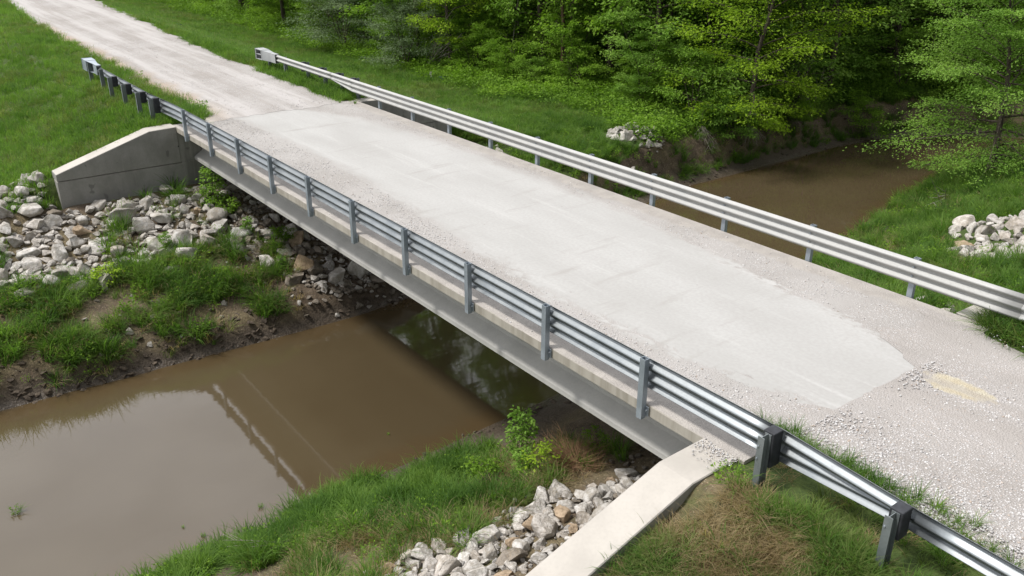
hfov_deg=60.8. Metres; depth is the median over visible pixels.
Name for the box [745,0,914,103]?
woodland shrub
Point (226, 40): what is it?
verge grass
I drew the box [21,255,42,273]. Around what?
riprap rock
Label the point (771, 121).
maple tree
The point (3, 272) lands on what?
riprap rock
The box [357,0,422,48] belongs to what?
woodland shrub
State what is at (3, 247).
riprap rock
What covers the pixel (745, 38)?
woodland tree
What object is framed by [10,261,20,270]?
riprap rock
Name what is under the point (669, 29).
woodland shrub
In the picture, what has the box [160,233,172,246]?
riprap rock
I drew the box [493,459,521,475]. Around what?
brown brush
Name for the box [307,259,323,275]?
riprap rock
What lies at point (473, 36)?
woodland shrub
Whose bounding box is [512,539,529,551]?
riprap rock
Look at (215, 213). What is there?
riprap rock
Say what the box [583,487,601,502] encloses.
riprap rock
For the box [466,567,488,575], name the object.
riprap rock
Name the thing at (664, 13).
woodland shrub
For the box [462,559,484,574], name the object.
riprap rock
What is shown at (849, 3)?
woodland tree
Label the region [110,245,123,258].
riprap rock
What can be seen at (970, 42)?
woodland shrub
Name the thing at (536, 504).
riprap rock
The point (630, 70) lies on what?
woodland shrub
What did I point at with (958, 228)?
riprap rock
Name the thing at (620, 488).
riprap rock
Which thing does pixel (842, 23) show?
woodland shrub
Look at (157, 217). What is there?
riprap rock
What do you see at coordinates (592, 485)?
riprap rock
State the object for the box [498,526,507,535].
riprap rock
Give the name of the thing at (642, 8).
woodland tree
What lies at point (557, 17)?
woodland tree
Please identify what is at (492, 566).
riprap rock
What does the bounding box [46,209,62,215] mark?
riprap rock
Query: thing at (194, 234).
riprap rock
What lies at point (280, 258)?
sapling
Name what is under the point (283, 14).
woodland tree
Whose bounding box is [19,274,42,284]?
riprap rock
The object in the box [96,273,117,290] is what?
riprap rock
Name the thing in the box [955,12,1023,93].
woodland shrub
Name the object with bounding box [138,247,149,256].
riprap rock
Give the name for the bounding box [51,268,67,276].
riprap rock
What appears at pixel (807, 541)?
embankment grass
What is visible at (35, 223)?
riprap rock
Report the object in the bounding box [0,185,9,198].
riprap rock
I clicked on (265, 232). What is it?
riprap rock
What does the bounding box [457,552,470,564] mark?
riprap rock
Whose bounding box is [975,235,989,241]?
riprap rock
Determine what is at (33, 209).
riprap rock
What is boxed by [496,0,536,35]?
woodland tree
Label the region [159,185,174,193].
riprap rock
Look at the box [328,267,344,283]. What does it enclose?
riprap rock
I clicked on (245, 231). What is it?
riprap rock
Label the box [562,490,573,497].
riprap rock
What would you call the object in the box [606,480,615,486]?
riprap rock
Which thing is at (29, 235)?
riprap rock
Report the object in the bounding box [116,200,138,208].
riprap rock
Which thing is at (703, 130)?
hanging roots
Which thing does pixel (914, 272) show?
guardrail
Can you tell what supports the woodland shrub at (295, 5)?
on the ground at (562, 416)
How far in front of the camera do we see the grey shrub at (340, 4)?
61.53 m
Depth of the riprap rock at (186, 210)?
29.56 m
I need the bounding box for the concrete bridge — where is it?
[52,98,988,575]
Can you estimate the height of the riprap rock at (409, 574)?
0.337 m
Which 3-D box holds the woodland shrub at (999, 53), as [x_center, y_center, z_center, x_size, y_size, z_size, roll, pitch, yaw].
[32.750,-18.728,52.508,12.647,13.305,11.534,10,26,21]
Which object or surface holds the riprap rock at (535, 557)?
on the ground at (562, 416)
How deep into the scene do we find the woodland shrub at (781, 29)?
53.66 m
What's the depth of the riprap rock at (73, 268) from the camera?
26.61 m
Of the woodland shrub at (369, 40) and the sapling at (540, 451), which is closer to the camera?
the sapling at (540, 451)
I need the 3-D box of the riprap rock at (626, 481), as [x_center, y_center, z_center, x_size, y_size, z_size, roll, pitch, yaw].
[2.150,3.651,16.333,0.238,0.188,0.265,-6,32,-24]
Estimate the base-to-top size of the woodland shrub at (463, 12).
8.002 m
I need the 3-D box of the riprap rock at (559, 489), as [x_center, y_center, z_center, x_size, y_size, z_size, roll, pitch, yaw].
[0.904,3.865,16.488,0.409,0.362,0.454,13,27,26]
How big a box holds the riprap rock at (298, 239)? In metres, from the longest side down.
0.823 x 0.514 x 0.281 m
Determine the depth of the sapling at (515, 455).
17.64 m
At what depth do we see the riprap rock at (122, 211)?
28.68 m
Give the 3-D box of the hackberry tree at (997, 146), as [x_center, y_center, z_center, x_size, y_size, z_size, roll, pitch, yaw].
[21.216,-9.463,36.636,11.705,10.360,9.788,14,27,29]
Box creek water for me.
[0,135,1023,575]
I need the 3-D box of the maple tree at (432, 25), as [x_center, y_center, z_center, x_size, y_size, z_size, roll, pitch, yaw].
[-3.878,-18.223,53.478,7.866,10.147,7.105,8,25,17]
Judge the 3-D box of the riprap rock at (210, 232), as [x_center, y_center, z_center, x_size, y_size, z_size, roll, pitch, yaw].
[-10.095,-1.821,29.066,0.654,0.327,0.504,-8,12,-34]
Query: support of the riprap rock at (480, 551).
on the ground at (562, 416)
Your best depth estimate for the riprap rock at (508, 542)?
14.96 m
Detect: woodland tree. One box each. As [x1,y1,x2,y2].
[242,0,285,22]
[291,0,342,32]
[333,0,468,46]
[458,0,487,23]
[477,0,558,52]
[483,0,601,65]
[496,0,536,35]
[524,0,625,73]
[537,0,655,78]
[583,0,761,79]
[593,2,695,44]
[675,0,833,92]
[732,0,842,29]
[785,0,875,34]
[831,0,971,73]
[860,0,1023,57]
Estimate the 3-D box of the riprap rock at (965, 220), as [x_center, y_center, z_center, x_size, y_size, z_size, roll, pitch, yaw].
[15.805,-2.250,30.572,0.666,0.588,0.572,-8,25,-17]
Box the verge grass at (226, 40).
[0,0,693,214]
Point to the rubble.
(346, 284)
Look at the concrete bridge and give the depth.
18.60 m
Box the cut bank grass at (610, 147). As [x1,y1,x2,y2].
[0,71,1023,575]
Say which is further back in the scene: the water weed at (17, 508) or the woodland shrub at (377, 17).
the woodland shrub at (377, 17)
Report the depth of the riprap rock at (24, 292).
25.29 m
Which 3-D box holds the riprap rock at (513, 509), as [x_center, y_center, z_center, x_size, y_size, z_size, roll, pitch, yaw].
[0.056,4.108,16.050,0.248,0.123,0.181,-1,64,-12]
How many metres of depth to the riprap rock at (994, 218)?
29.36 m
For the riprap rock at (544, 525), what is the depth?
14.93 m
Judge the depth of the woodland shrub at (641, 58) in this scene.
44.81 m
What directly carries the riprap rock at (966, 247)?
on the ground at (562, 416)
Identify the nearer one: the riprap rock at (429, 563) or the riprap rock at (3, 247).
the riprap rock at (429, 563)
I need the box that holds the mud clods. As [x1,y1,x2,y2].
[0,116,918,477]
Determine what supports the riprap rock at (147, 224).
on the ground at (562, 416)
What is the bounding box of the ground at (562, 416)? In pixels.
[0,2,1023,575]
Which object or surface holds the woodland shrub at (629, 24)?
on the ground at (562, 416)
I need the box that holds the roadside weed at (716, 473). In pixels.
[707,459,748,482]
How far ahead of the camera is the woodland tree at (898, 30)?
52.77 m
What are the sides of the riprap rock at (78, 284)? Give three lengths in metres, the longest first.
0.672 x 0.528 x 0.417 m
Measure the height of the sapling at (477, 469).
0.808 m
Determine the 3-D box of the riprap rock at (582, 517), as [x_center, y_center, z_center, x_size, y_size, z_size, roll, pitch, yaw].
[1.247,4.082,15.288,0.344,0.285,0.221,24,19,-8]
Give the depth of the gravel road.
14.08 m
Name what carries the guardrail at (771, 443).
attached to the concrete bridge
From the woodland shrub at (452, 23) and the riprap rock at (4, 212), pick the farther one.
the woodland shrub at (452, 23)
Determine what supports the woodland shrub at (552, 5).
on the ground at (562, 416)
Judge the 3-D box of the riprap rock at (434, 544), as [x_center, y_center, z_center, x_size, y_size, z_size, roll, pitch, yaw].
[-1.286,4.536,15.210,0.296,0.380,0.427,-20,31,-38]
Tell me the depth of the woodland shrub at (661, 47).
45.62 m
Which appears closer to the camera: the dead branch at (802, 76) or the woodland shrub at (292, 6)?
the dead branch at (802, 76)
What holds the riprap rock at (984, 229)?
on the ground at (562, 416)
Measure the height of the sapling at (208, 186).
1.636 m
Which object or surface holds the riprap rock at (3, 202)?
on the ground at (562, 416)
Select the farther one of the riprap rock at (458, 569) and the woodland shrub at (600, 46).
the woodland shrub at (600, 46)
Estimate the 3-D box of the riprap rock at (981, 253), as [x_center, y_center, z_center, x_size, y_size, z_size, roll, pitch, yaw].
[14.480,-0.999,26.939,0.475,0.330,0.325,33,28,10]
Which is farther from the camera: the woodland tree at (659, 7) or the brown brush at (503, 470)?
the woodland tree at (659, 7)
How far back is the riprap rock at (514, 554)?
14.36 m
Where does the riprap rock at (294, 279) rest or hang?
on the ground at (562, 416)
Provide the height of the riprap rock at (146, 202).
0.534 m
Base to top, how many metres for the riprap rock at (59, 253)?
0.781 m
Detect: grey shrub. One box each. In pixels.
[279,0,405,51]
[359,0,455,68]
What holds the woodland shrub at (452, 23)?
on the ground at (562, 416)
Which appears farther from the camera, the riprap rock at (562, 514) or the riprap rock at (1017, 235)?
the riprap rock at (1017, 235)
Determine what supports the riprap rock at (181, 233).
on the ground at (562, 416)
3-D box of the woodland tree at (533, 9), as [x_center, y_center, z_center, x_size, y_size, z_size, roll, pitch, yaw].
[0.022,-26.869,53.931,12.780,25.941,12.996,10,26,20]
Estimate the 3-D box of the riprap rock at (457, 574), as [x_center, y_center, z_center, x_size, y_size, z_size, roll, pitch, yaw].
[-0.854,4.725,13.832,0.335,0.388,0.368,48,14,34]
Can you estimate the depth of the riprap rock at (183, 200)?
29.93 m
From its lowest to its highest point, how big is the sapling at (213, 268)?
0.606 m
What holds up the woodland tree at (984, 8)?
on the ground at (562, 416)
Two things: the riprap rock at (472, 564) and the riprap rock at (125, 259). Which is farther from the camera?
the riprap rock at (125, 259)
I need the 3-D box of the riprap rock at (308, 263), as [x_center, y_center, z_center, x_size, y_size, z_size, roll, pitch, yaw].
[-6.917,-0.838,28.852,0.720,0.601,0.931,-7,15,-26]
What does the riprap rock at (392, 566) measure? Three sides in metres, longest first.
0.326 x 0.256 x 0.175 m
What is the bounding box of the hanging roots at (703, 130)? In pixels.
[695,126,718,151]
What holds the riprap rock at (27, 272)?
on the ground at (562, 416)
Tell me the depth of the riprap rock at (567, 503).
15.80 m
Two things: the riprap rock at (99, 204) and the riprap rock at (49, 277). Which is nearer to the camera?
the riprap rock at (49, 277)
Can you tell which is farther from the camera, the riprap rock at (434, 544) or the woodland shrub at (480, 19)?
the woodland shrub at (480, 19)
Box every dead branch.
[224,531,287,549]
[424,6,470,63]
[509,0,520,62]
[768,47,834,109]
[928,179,946,204]
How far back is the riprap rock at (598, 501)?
15.66 m
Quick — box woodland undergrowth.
[148,0,1023,145]
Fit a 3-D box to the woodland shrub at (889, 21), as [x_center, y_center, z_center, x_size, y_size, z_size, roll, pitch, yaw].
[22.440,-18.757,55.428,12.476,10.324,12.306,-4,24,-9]
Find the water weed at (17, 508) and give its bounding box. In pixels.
[8,500,30,514]
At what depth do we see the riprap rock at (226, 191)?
30.72 m
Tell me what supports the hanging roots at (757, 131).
hanging from the ground at (562, 416)
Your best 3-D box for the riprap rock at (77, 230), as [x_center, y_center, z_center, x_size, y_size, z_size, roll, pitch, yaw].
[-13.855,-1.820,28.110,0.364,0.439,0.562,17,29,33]
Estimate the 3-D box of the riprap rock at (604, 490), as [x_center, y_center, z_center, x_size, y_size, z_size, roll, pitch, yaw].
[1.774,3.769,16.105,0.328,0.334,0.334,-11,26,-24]
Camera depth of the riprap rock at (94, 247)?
27.39 m
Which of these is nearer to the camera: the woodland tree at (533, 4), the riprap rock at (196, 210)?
the riprap rock at (196, 210)
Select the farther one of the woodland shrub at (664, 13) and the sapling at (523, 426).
the woodland shrub at (664, 13)
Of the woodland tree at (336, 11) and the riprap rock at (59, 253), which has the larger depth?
the woodland tree at (336, 11)
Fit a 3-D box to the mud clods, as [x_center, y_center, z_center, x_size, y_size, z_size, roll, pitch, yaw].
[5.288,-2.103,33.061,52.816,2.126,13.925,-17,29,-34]
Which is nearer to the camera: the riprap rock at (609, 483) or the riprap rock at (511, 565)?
the riprap rock at (511, 565)
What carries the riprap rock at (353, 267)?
on the ground at (562, 416)
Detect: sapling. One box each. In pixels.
[90,262,125,291]
[157,231,171,248]
[195,166,233,207]
[208,191,241,218]
[209,265,232,275]
[240,215,254,235]
[267,225,297,243]
[274,255,288,274]
[461,454,504,485]
[497,405,545,457]
[505,446,538,474]
[520,438,562,471]
[581,423,610,453]
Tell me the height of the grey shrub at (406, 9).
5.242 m
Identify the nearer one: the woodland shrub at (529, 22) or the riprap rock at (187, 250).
the riprap rock at (187, 250)
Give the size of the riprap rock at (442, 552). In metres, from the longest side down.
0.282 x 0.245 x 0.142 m
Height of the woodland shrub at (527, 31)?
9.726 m
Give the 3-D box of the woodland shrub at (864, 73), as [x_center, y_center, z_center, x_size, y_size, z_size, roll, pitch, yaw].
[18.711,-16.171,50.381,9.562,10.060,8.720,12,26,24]
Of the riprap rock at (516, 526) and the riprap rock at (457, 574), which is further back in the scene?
the riprap rock at (516, 526)
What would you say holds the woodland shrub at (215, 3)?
on the ground at (562, 416)
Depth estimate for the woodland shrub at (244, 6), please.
80.95 m
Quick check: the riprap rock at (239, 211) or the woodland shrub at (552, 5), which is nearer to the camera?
the riprap rock at (239, 211)
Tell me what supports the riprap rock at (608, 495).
on the ground at (562, 416)
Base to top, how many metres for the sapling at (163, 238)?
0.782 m
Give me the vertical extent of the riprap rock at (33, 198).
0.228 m
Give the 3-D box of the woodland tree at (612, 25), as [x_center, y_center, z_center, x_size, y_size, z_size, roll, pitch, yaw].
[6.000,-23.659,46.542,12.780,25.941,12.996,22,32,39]
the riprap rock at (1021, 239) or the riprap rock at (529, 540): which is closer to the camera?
the riprap rock at (529, 540)
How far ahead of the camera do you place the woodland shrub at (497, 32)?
52.77 m
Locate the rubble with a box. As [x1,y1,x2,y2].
[0,122,1023,575]
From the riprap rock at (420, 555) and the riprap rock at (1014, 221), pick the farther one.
the riprap rock at (1014, 221)
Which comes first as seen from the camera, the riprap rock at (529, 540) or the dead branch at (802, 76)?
the riprap rock at (529, 540)
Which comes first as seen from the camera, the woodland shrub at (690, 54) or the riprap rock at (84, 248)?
the riprap rock at (84, 248)
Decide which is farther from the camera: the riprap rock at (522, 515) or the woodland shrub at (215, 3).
the woodland shrub at (215, 3)
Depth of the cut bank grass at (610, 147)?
24.95 m
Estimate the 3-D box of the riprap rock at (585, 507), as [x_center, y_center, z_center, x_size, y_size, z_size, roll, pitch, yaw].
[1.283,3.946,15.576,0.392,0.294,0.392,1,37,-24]
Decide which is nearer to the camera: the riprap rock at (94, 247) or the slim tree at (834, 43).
the riprap rock at (94, 247)
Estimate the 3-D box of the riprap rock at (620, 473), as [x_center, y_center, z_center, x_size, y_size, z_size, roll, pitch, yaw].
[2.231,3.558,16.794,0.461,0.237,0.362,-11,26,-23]
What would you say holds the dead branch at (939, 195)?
on the ground at (562, 416)
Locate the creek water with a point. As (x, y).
(122, 477)
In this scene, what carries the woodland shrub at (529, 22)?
on the ground at (562, 416)
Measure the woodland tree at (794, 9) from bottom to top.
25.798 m
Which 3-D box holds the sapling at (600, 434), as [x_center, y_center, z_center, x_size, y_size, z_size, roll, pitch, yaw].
[1.782,3.249,18.191,0.694,0.626,0.807,-10,26,-22]
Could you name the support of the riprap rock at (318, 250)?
on the ground at (562, 416)
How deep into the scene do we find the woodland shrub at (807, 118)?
45.57 m
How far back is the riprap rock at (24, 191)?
28.41 m
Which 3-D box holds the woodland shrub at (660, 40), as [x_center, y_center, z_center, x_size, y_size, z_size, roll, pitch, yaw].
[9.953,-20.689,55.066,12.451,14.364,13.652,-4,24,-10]
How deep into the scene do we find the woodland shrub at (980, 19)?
61.64 m
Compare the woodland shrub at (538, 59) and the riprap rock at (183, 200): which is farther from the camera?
the woodland shrub at (538, 59)
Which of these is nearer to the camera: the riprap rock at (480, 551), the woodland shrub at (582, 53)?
the riprap rock at (480, 551)
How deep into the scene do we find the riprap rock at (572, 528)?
14.97 m
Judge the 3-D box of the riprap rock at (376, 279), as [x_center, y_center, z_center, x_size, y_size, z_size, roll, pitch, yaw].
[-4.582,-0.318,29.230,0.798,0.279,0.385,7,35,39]
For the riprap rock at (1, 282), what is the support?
on the ground at (562, 416)
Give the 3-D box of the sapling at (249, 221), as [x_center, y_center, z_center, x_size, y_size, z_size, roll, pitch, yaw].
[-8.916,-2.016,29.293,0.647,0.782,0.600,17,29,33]
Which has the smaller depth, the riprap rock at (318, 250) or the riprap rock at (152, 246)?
the riprap rock at (152, 246)
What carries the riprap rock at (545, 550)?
on the ground at (562, 416)
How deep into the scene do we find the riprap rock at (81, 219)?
28.20 m
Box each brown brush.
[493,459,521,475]
[533,423,613,479]
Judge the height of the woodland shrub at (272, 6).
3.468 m
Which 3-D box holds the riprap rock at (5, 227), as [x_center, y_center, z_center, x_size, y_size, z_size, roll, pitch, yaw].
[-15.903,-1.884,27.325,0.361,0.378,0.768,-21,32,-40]
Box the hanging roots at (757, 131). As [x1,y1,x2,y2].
[739,125,767,147]
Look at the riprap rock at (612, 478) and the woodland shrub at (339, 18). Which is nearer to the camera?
the riprap rock at (612, 478)
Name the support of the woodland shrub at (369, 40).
on the ground at (562, 416)
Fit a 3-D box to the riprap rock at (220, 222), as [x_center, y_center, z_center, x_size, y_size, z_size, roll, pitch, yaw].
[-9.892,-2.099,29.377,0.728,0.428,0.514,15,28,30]
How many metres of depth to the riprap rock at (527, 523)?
15.15 m
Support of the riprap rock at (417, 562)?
on the ground at (562, 416)
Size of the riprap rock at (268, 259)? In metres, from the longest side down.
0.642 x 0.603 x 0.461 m
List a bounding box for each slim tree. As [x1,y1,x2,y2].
[560,0,564,80]
[823,0,839,91]
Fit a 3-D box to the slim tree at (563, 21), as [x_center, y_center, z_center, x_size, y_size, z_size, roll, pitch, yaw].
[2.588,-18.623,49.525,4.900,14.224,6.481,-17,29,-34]
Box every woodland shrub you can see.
[195,0,221,5]
[210,0,269,14]
[243,0,287,16]
[278,0,329,18]
[283,0,335,23]
[284,0,361,29]
[296,0,349,34]
[311,0,367,36]
[333,0,386,39]
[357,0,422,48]
[357,19,405,52]
[383,1,476,49]
[399,0,503,41]
[404,12,499,70]
[404,22,460,62]
[437,27,500,71]
[449,0,522,46]
[452,4,520,51]
[460,0,605,56]
[466,19,532,71]
[474,0,570,42]
[481,36,537,80]
[495,12,588,80]
[506,1,593,36]
[507,56,564,81]
[525,12,612,89]
[541,41,605,88]
[548,0,651,58]
[569,1,648,49]
[577,1,678,41]
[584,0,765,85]
[600,0,744,74]
[600,6,690,105]
[603,0,724,51]
[611,32,712,88]
[618,79,656,106]
[631,42,743,128]
[636,0,813,108]
[637,42,727,111]
[649,0,808,98]
[677,46,775,113]
[688,2,829,72]
[694,0,844,81]
[699,90,762,140]
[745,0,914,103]
[761,0,919,84]
[761,75,828,126]
[789,0,916,58]
[798,0,928,68]
[805,0,936,53]
[809,0,942,51]
[836,89,895,139]
[839,23,959,99]
[852,0,991,70]
[873,0,1022,86]
[914,2,1023,52]
[918,0,1023,72]
[950,25,1023,78]
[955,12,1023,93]
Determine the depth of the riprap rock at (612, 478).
16.50 m
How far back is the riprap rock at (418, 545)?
15.16 m
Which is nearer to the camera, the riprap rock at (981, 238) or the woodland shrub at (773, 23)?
the riprap rock at (981, 238)
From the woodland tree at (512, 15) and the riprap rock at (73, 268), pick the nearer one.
the riprap rock at (73, 268)
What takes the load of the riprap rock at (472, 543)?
on the ground at (562, 416)
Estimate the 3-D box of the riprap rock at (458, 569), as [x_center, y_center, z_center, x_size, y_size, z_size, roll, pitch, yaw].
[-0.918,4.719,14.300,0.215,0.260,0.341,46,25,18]
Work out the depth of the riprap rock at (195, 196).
30.32 m
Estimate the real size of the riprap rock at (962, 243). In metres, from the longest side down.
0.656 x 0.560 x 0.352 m
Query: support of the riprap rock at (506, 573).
on the ground at (562, 416)
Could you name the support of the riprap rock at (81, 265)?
on the ground at (562, 416)
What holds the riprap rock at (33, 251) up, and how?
on the ground at (562, 416)
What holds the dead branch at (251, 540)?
on the ground at (562, 416)
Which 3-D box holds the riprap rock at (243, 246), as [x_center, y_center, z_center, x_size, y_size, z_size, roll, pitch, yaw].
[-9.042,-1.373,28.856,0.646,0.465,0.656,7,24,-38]
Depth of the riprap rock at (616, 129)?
41.52 m
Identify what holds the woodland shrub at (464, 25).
on the ground at (562, 416)
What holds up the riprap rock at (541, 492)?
on the ground at (562, 416)
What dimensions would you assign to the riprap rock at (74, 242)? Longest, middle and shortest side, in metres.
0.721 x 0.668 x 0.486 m
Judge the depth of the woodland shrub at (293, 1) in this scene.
77.32 m
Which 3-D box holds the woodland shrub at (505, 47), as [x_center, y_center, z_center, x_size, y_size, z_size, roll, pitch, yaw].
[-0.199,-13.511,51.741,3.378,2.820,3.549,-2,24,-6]
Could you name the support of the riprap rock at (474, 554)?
on the ground at (562, 416)
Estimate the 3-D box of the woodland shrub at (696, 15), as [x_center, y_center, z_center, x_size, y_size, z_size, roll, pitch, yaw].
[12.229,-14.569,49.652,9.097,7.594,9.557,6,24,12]
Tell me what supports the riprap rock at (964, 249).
on the ground at (562, 416)
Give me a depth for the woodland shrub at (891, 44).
58.84 m
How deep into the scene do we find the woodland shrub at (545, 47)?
51.45 m
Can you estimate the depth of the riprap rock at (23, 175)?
29.13 m
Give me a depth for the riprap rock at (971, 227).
29.42 m
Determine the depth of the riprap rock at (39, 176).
28.77 m
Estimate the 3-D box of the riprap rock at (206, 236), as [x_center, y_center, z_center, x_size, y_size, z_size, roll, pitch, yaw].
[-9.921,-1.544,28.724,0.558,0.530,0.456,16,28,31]
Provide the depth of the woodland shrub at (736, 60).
45.01 m
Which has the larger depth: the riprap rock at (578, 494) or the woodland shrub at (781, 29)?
the woodland shrub at (781, 29)
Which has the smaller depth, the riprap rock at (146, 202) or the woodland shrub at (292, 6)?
the riprap rock at (146, 202)
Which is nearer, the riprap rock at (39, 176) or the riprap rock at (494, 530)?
the riprap rock at (494, 530)
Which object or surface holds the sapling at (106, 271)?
on the ground at (562, 416)
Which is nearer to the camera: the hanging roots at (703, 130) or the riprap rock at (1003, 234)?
the riprap rock at (1003, 234)
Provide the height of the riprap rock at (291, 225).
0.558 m
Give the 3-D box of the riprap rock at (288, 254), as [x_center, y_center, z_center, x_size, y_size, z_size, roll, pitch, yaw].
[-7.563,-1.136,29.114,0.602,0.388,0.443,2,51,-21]
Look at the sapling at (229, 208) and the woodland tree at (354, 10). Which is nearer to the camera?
the sapling at (229, 208)
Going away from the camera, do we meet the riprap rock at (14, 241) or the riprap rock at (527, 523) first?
the riprap rock at (527, 523)
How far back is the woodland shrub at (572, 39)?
49.51 m
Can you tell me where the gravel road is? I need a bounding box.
[10,0,1023,568]
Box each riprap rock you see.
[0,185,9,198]
[0,200,7,208]
[0,205,12,218]
[0,222,10,234]
[0,242,6,252]
[0,268,7,279]
[0,280,9,286]
[6,235,22,247]
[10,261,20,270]
[14,186,28,196]
[15,287,34,298]
[16,247,41,258]
[17,202,42,216]
[19,269,33,276]
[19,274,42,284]
[20,173,27,182]
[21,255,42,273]
[25,231,36,240]
[26,196,39,202]
[26,218,42,229]
[27,175,36,183]
[35,171,46,182]
[42,214,62,229]
[42,274,60,285]
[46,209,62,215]
[51,244,68,262]
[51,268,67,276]
[62,265,80,276]
[66,236,87,248]
[67,280,89,291]
[72,225,91,235]
[75,215,87,224]
[77,263,92,275]
[80,245,90,253]
[88,239,105,255]
[90,199,106,210]
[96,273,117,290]
[108,208,136,224]
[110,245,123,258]
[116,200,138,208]
[120,256,134,262]
[128,227,135,234]
[132,217,154,233]
[138,195,153,210]
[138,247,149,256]
[145,236,164,252]
[150,212,172,222]
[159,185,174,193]
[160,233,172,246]
[170,194,186,206]
[172,229,191,247]
[175,247,197,259]
[178,203,190,213]
[190,231,198,237]
[191,193,202,200]
[193,207,200,215]
[200,228,217,235]
[200,234,217,245]
[207,207,228,221]
[211,218,227,231]
[217,189,231,198]
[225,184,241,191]
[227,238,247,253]
[230,227,252,237]
[235,206,243,215]
[259,255,274,268]
[260,229,275,236]
[277,248,291,257]
[282,223,297,237]
[285,271,303,287]
[289,231,303,246]
[293,254,313,270]
[299,230,310,240]
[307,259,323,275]
[314,245,322,253]
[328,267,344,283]
[347,260,369,277]
[369,273,383,282]
[383,562,394,572]
[393,566,403,575]
[398,549,413,559]
[399,571,416,575]
[409,559,421,568]
[411,548,432,560]
[414,542,427,547]
[418,571,430,575]
[423,557,437,570]
[431,538,446,555]
[434,554,461,575]
[436,550,447,554]
[451,526,470,546]
[451,572,465,575]
[452,567,463,573]
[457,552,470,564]
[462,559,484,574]
[465,537,477,548]
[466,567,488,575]
[470,550,479,559]
[472,524,499,546]
[478,547,484,555]
[482,544,497,559]
[486,563,497,570]
[494,570,513,575]
[495,547,526,566]
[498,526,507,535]
[504,560,517,572]
[505,537,519,546]
[510,507,518,513]
[511,522,524,530]
[512,508,528,522]
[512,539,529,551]
[522,498,545,513]
[522,515,532,530]
[523,537,533,543]
[530,552,547,564]
[531,513,557,538]
[532,537,546,549]
[533,486,548,501]
[542,545,554,553]
[547,479,570,497]
[554,505,570,523]
[556,499,575,508]
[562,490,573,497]
[567,523,577,533]
[574,489,584,501]
[574,502,592,514]
[576,511,590,524]
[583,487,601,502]
[585,483,597,487]
[592,502,610,516]
[593,497,604,506]
[598,485,615,496]
[603,489,612,500]
[605,476,616,483]
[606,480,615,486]
[612,126,622,131]
[614,468,639,478]
[614,483,627,495]
[620,129,630,141]
[620,476,633,487]
[949,225,962,231]
[952,214,974,228]
[954,240,973,246]
[957,245,974,251]
[957,248,969,256]
[966,221,976,232]
[974,245,992,255]
[975,224,995,234]
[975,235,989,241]
[975,249,990,257]
[986,214,998,223]
[995,246,1008,254]
[999,231,1010,240]
[1003,238,1017,244]
[1004,215,1023,229]
[1013,232,1022,238]
[1014,235,1023,246]
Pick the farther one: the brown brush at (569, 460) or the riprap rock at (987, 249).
the riprap rock at (987, 249)
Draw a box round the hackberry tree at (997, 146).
[842,0,1023,188]
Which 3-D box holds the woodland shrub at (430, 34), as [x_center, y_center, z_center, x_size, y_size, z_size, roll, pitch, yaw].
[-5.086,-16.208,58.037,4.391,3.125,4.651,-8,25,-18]
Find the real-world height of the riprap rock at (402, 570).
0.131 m
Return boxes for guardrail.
[81,57,1023,575]
[255,47,1023,321]
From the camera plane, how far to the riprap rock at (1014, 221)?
28.52 m
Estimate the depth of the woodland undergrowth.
51.15 m
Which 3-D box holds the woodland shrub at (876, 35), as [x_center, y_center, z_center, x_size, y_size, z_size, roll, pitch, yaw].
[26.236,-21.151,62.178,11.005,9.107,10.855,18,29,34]
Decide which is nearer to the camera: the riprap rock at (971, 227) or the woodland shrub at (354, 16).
the riprap rock at (971, 227)
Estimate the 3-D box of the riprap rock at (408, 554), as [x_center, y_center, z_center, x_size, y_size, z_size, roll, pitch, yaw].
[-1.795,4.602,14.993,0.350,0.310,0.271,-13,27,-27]
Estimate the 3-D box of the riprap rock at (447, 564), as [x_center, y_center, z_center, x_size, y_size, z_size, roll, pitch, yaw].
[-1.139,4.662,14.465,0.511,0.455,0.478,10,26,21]
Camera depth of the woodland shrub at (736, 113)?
43.08 m
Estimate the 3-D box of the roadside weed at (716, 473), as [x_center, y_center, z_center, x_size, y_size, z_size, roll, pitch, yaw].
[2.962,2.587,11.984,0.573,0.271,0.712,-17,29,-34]
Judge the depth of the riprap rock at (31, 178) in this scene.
28.74 m
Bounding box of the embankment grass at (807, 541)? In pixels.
[167,90,1023,575]
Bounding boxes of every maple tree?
[404,0,493,63]
[640,0,890,136]
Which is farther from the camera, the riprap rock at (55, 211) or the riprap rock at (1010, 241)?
the riprap rock at (55, 211)
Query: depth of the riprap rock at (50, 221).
27.99 m
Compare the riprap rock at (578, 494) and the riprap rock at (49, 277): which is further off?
the riprap rock at (49, 277)
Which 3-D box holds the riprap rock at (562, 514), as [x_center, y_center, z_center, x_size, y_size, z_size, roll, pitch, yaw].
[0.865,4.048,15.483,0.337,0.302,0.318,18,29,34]
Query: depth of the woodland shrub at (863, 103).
49.06 m
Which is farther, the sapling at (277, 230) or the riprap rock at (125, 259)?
the sapling at (277, 230)
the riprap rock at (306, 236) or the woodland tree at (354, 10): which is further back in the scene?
the woodland tree at (354, 10)

